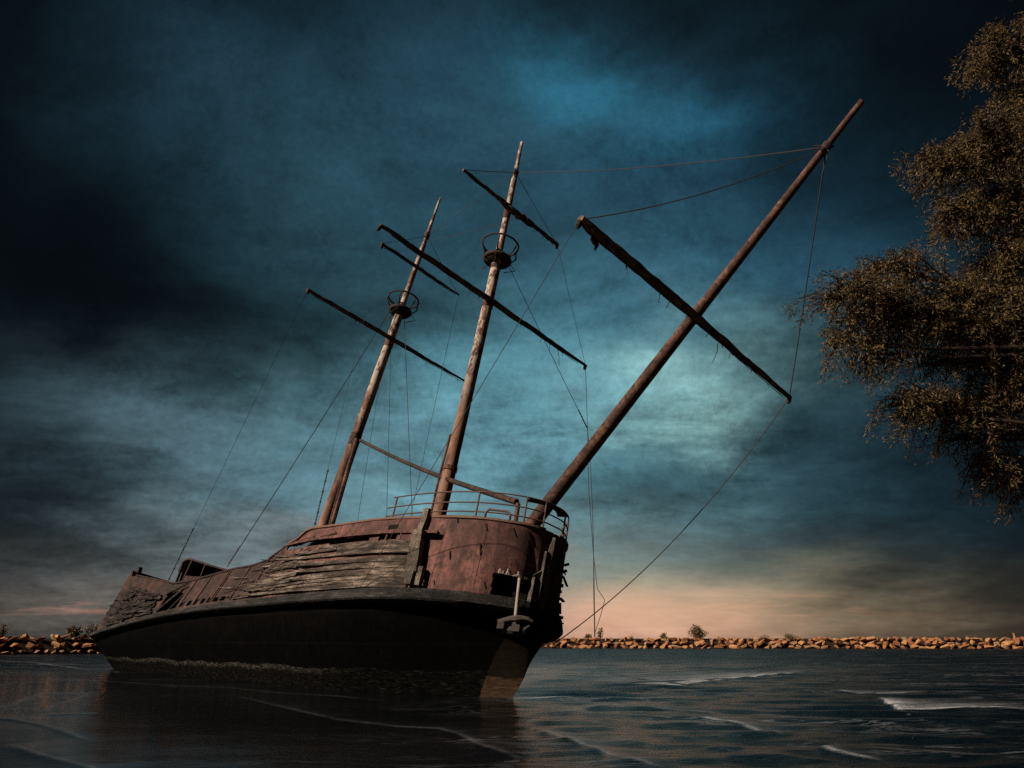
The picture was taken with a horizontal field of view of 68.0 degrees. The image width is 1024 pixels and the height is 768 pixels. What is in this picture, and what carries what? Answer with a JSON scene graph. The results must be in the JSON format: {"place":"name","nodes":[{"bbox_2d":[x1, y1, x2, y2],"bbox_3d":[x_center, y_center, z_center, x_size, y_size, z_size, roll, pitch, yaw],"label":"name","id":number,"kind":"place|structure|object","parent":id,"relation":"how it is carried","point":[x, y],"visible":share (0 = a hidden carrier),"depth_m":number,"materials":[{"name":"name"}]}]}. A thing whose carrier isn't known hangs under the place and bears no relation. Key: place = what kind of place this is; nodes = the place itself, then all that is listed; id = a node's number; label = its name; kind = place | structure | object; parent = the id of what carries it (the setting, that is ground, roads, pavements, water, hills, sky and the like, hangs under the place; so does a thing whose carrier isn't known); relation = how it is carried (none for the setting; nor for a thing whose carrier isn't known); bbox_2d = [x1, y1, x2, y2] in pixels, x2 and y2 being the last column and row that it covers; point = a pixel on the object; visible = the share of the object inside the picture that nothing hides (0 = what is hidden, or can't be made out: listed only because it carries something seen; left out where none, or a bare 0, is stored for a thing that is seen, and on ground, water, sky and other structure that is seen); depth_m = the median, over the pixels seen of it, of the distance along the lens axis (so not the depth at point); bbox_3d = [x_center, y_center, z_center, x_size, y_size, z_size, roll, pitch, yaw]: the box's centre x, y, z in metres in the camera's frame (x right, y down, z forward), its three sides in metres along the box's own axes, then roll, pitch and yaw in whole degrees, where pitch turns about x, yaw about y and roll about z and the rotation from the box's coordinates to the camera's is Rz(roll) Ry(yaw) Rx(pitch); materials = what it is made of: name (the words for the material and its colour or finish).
{"place":"outdoors","nodes":[
{"label":"outdoors","id":0,"kind":"place"},
{"bbox_2d":[0,638,1023,767],"bbox_3d":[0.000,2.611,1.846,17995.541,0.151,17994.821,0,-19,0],"label":"water","id":1,"kind":"structure","parent":0,"point":[744,708],"depth_m":19.50,"materials":[{"name":"blue liquid"}]},
{"bbox_2d":[0,638,102,654],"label":"rubble","id":2,"kind":"object","parent":1,"relation":"in","point":[70,642],"visible":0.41,"depth_m":96.58,"materials":[{"name":"brown stone"}]},
{"bbox_2d":[0,637,8,641],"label":"boulder","id":3,"kind":"object","parent":2,"relation":"on","point":[3,639],"visible":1,"depth_m":93.66,"materials":[{"name":"stone"}]},
{"bbox_2d":[0,623,13,637],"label":"shrub","id":4,"kind":"object","parent":2,"relation":"on","point":[4,631],"visible":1,"depth_m":94.64,"materials":[{"name":"green plant"}]},
{"bbox_2d":[8,636,17,640],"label":"boulder","id":5,"kind":"object","parent":2,"relation":"on","point":[12,638],"visible":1,"depth_m":94.63,"materials":[{"name":"stone"}]},
{"bbox_2d":[10,643,19,646],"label":"boulder","id":6,"kind":"object","parent":2,"relation":"on","point":[15,645],"visible":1,"depth_m":93.48,"materials":[{"name":"stone"}]},
{"bbox_2d":[17,634,29,640],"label":"boulder","id":7,"kind":"object","parent":2,"relation":"on","point":[24,637],"visible":1,"depth_m":95.19,"materials":[{"name":"stone"}]},
{"bbox_2d":[25,642,36,648],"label":"boulder","id":8,"kind":"object","parent":2,"relation":"on","point":[29,645],"visible":1,"depth_m":94.68,"materials":[{"name":"stone"}]},
{"bbox_2d":[34,644,43,649],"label":"boulder","id":9,"kind":"object","parent":2,"relation":"on","point":[39,646],"visible":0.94,"depth_m":95.17,"materials":[{"name":"stone"}]},
{"bbox_2d":[51,641,60,647],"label":"boulder","id":10,"kind":"object","parent":2,"relation":"on","point":[55,643],"visible":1,"depth_m":96.63,"materials":[{"name":"stone"}]},
{"bbox_2d":[55,634,61,640],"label":"boulder","id":11,"kind":"object","parent":2,"relation":"on","point":[58,637],"visible":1,"depth_m":97.91,"materials":[{"name":"stone"}]},
{"bbox_2d":[54,642,67,648],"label":"boulder","id":12,"kind":"object","parent":2,"relation":"on","point":[63,645],"visible":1,"depth_m":96.89,"materials":[{"name":"stone"}]},
{"bbox_2d":[66,624,86,638],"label":"shrub","id":13,"kind":"object","parent":2,"relation":"on","point":[74,631],"visible":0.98,"depth_m":100.07,"materials":[{"name":"green plant"}]},
{"bbox_2d":[77,634,87,639],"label":"boulder","id":14,"kind":"object","parent":2,"relation":"on","point":[83,636],"visible":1,"depth_m":100.13,"materials":[{"name":"stone"}]},
{"bbox_2d":[82,643,92,647],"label":"boulder","id":15,"kind":"object","parent":2,"relation":"on","point":[87,645],"visible":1,"depth_m":99.08,"materials":[{"name":"stone"}]},
{"bbox_2d":[82,622,98,636],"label":"shrub","id":16,"kind":"object","parent":2,"relation":"on","point":[90,630],"visible":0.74,"depth_m":101.61,"materials":[{"name":"green plant"}]},
{"bbox_2d":[89,99,864,697],"bbox_3d":[-5.345,1.788,40.229,14.891,31.052,48.940,17,-25,-41],"label":"shipwreck","id":17,"kind":"object","parent":1,"relation":"on","point":[423,603],"visible":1,"depth_m":28.86,"materials":[{"name":"black paint"}]},
{"bbox_2d":[496,578,532,635],"bbox_3d":[0.070,7.447,25.461,1.238,1.887,0.527,7,-20,-20],"label":"anchor","id":18,"kind":"object","parent":17,"relation":"hanging from","point":[515,629],"visible":1,"depth_m":25.24,"materials":[{"name":"metal"}]},
{"bbox_2d":[729,644,739,647],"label":"boulder","id":19,"kind":"object","parent":1,"relation":"in","point":[733,646],"visible":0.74,"depth_m":150.88,"materials":[{"name":"stone"}]},
{"bbox_2d":[541,638,1023,648],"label":"rubble","id":20,"kind":"object","parent":1,"relation":"in","point":[641,642],"visible":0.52,"depth_m":152.47,"materials":[{"name":"brown stone"}]},
{"bbox_2d":[558,640,566,645],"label":"boulder","id":21,"kind":"object","parent":20,"relation":"on","point":[563,642],"visible":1,"depth_m":155.03,"materials":[{"name":"stone"}]},
{"bbox_2d":[583,633,591,639],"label":"shrub","id":22,"kind":"object","parent":20,"relation":"on","point":[587,635],"visible":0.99,"depth_m":156.54,"materials":[{"name":"green plant"}]},
{"bbox_2d":[597,628,602,637],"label":"sapling","id":23,"kind":"object","parent":20,"relation":"on","point":[599,633],"visible":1,"depth_m":156.66,"materials":[{"name":"green plant"}]},
{"bbox_2d":[659,632,667,638],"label":"shrub","id":24,"kind":"object","parent":20,"relation":"on","point":[663,635],"visible":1,"depth_m":155.16,"materials":[{"name":"green plant"}]},
{"bbox_2d":[672,641,680,644],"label":"boulder","id":25,"kind":"object","parent":20,"relation":"on","point":[676,643],"visible":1,"depth_m":152.99,"materials":[{"name":"stone"}]},
{"bbox_2d":[687,624,708,639],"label":"bush","id":26,"kind":"object","parent":20,"relation":"on","point":[699,633],"visible":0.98,"depth_m":154.82,"materials":[{"name":"green plant"}]},
{"bbox_2d":[697,640,705,645],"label":"boulder","id":27,"kind":"object","parent":20,"relation":"on","point":[702,642],"visible":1,"depth_m":152.69,"materials":[{"name":"stone"}]},
{"bbox_2d":[775,643,784,647],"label":"boulder","id":28,"kind":"object","parent":20,"relation":"on","point":[779,645],"visible":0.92,"depth_m":150.53,"materials":[{"name":"stone"}]},
{"bbox_2d":[782,640,789,644],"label":"boulder","id":29,"kind":"object","parent":20,"relation":"on","point":[785,642],"visible":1,"depth_m":151.43,"materials":[{"name":"stone"}]},
{"bbox_2d":[784,633,797,640],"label":"shrub","id":30,"kind":"object","parent":20,"relation":"on","point":[790,637],"visible":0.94,"depth_m":153.03,"materials":[{"name":"green plant"}]},
{"bbox_2d":[815,640,823,645],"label":"boulder","id":31,"kind":"object","parent":20,"relation":"on","point":[818,643],"visible":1,"depth_m":150.78,"materials":[{"name":"stone"}]},
{"bbox_2d":[823,637,833,640],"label":"boulder","id":32,"kind":"object","parent":20,"relation":"on","point":[828,639],"visible":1,"depth_m":151.70,"materials":[{"name":"stone"}]},
{"bbox_2d":[866,636,874,640],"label":"boulder","id":33,"kind":"object","parent":20,"relation":"on","point":[872,638],"visible":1,"depth_m":150.99,"materials":[{"name":"stone"}]},
{"bbox_2d":[893,641,899,646],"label":"boulder","id":34,"kind":"object","parent":20,"relation":"on","point":[896,643],"visible":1,"depth_m":149.53,"materials":[{"name":"stone"}]},
{"bbox_2d":[969,637,978,641],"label":"boulder","id":35,"kind":"object","parent":20,"relation":"on","point":[975,639],"visible":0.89,"depth_m":149.42,"materials":[{"name":"stone"}]},
{"bbox_2d":[1001,644,1009,648],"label":"boulder","id":36,"kind":"object","parent":20,"relation":"on","point":[1004,646],"visible":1,"depth_m":147.06,"materials":[{"name":"stone"}]},
{"bbox_2d":[1008,641,1015,645],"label":"boulder","id":37,"kind":"object","parent":20,"relation":"on","point":[1011,643],"visible":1,"depth_m":147.38,"materials":[{"name":"stone"}]},
{"bbox_2d":[863,644,874,648],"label":"boulder","id":38,"kind":"object","parent":1,"relation":"in","point":[869,646],"visible":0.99,"depth_m":149.04,"materials":[{"name":"stone"}]},
{"bbox_2d":[911,644,918,648],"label":"boulder","id":39,"kind":"object","parent":1,"relation":"in","point":[914,646],"visible":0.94,"depth_m":148.45,"materials":[{"name":"stone"}]},
{"bbox_2d":[940,644,949,648],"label":"boulder","id":40,"kind":"object","parent":1,"relation":"in","point":[946,646],"visible":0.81,"depth_m":147.54,"materials":[{"name":"stone"}]},
{"bbox_2d":[984,645,993,648],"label":"boulder","id":41,"kind":"object","parent":1,"relation":"in","point":[988,647],"visible":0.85,"depth_m":146.95,"materials":[{"name":"stone"}]},
{"bbox_2d":[0,0,1023,638],"label":"sky","id":42,"kind":"structure","parent":0,"point":[177,177],"materials":[{"name":"blue"}]},
{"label":"shore","id":43,"kind":"structure","parent":0,"visible":0},
{"bbox_2d":[781,3,1023,525],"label":"tree","id":44,"kind":"object","parent":43,"relation":"on","point":[993,319],"visible":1,"depth_m":10.74,"materials":[{"name":"brown plant"}]}
]}

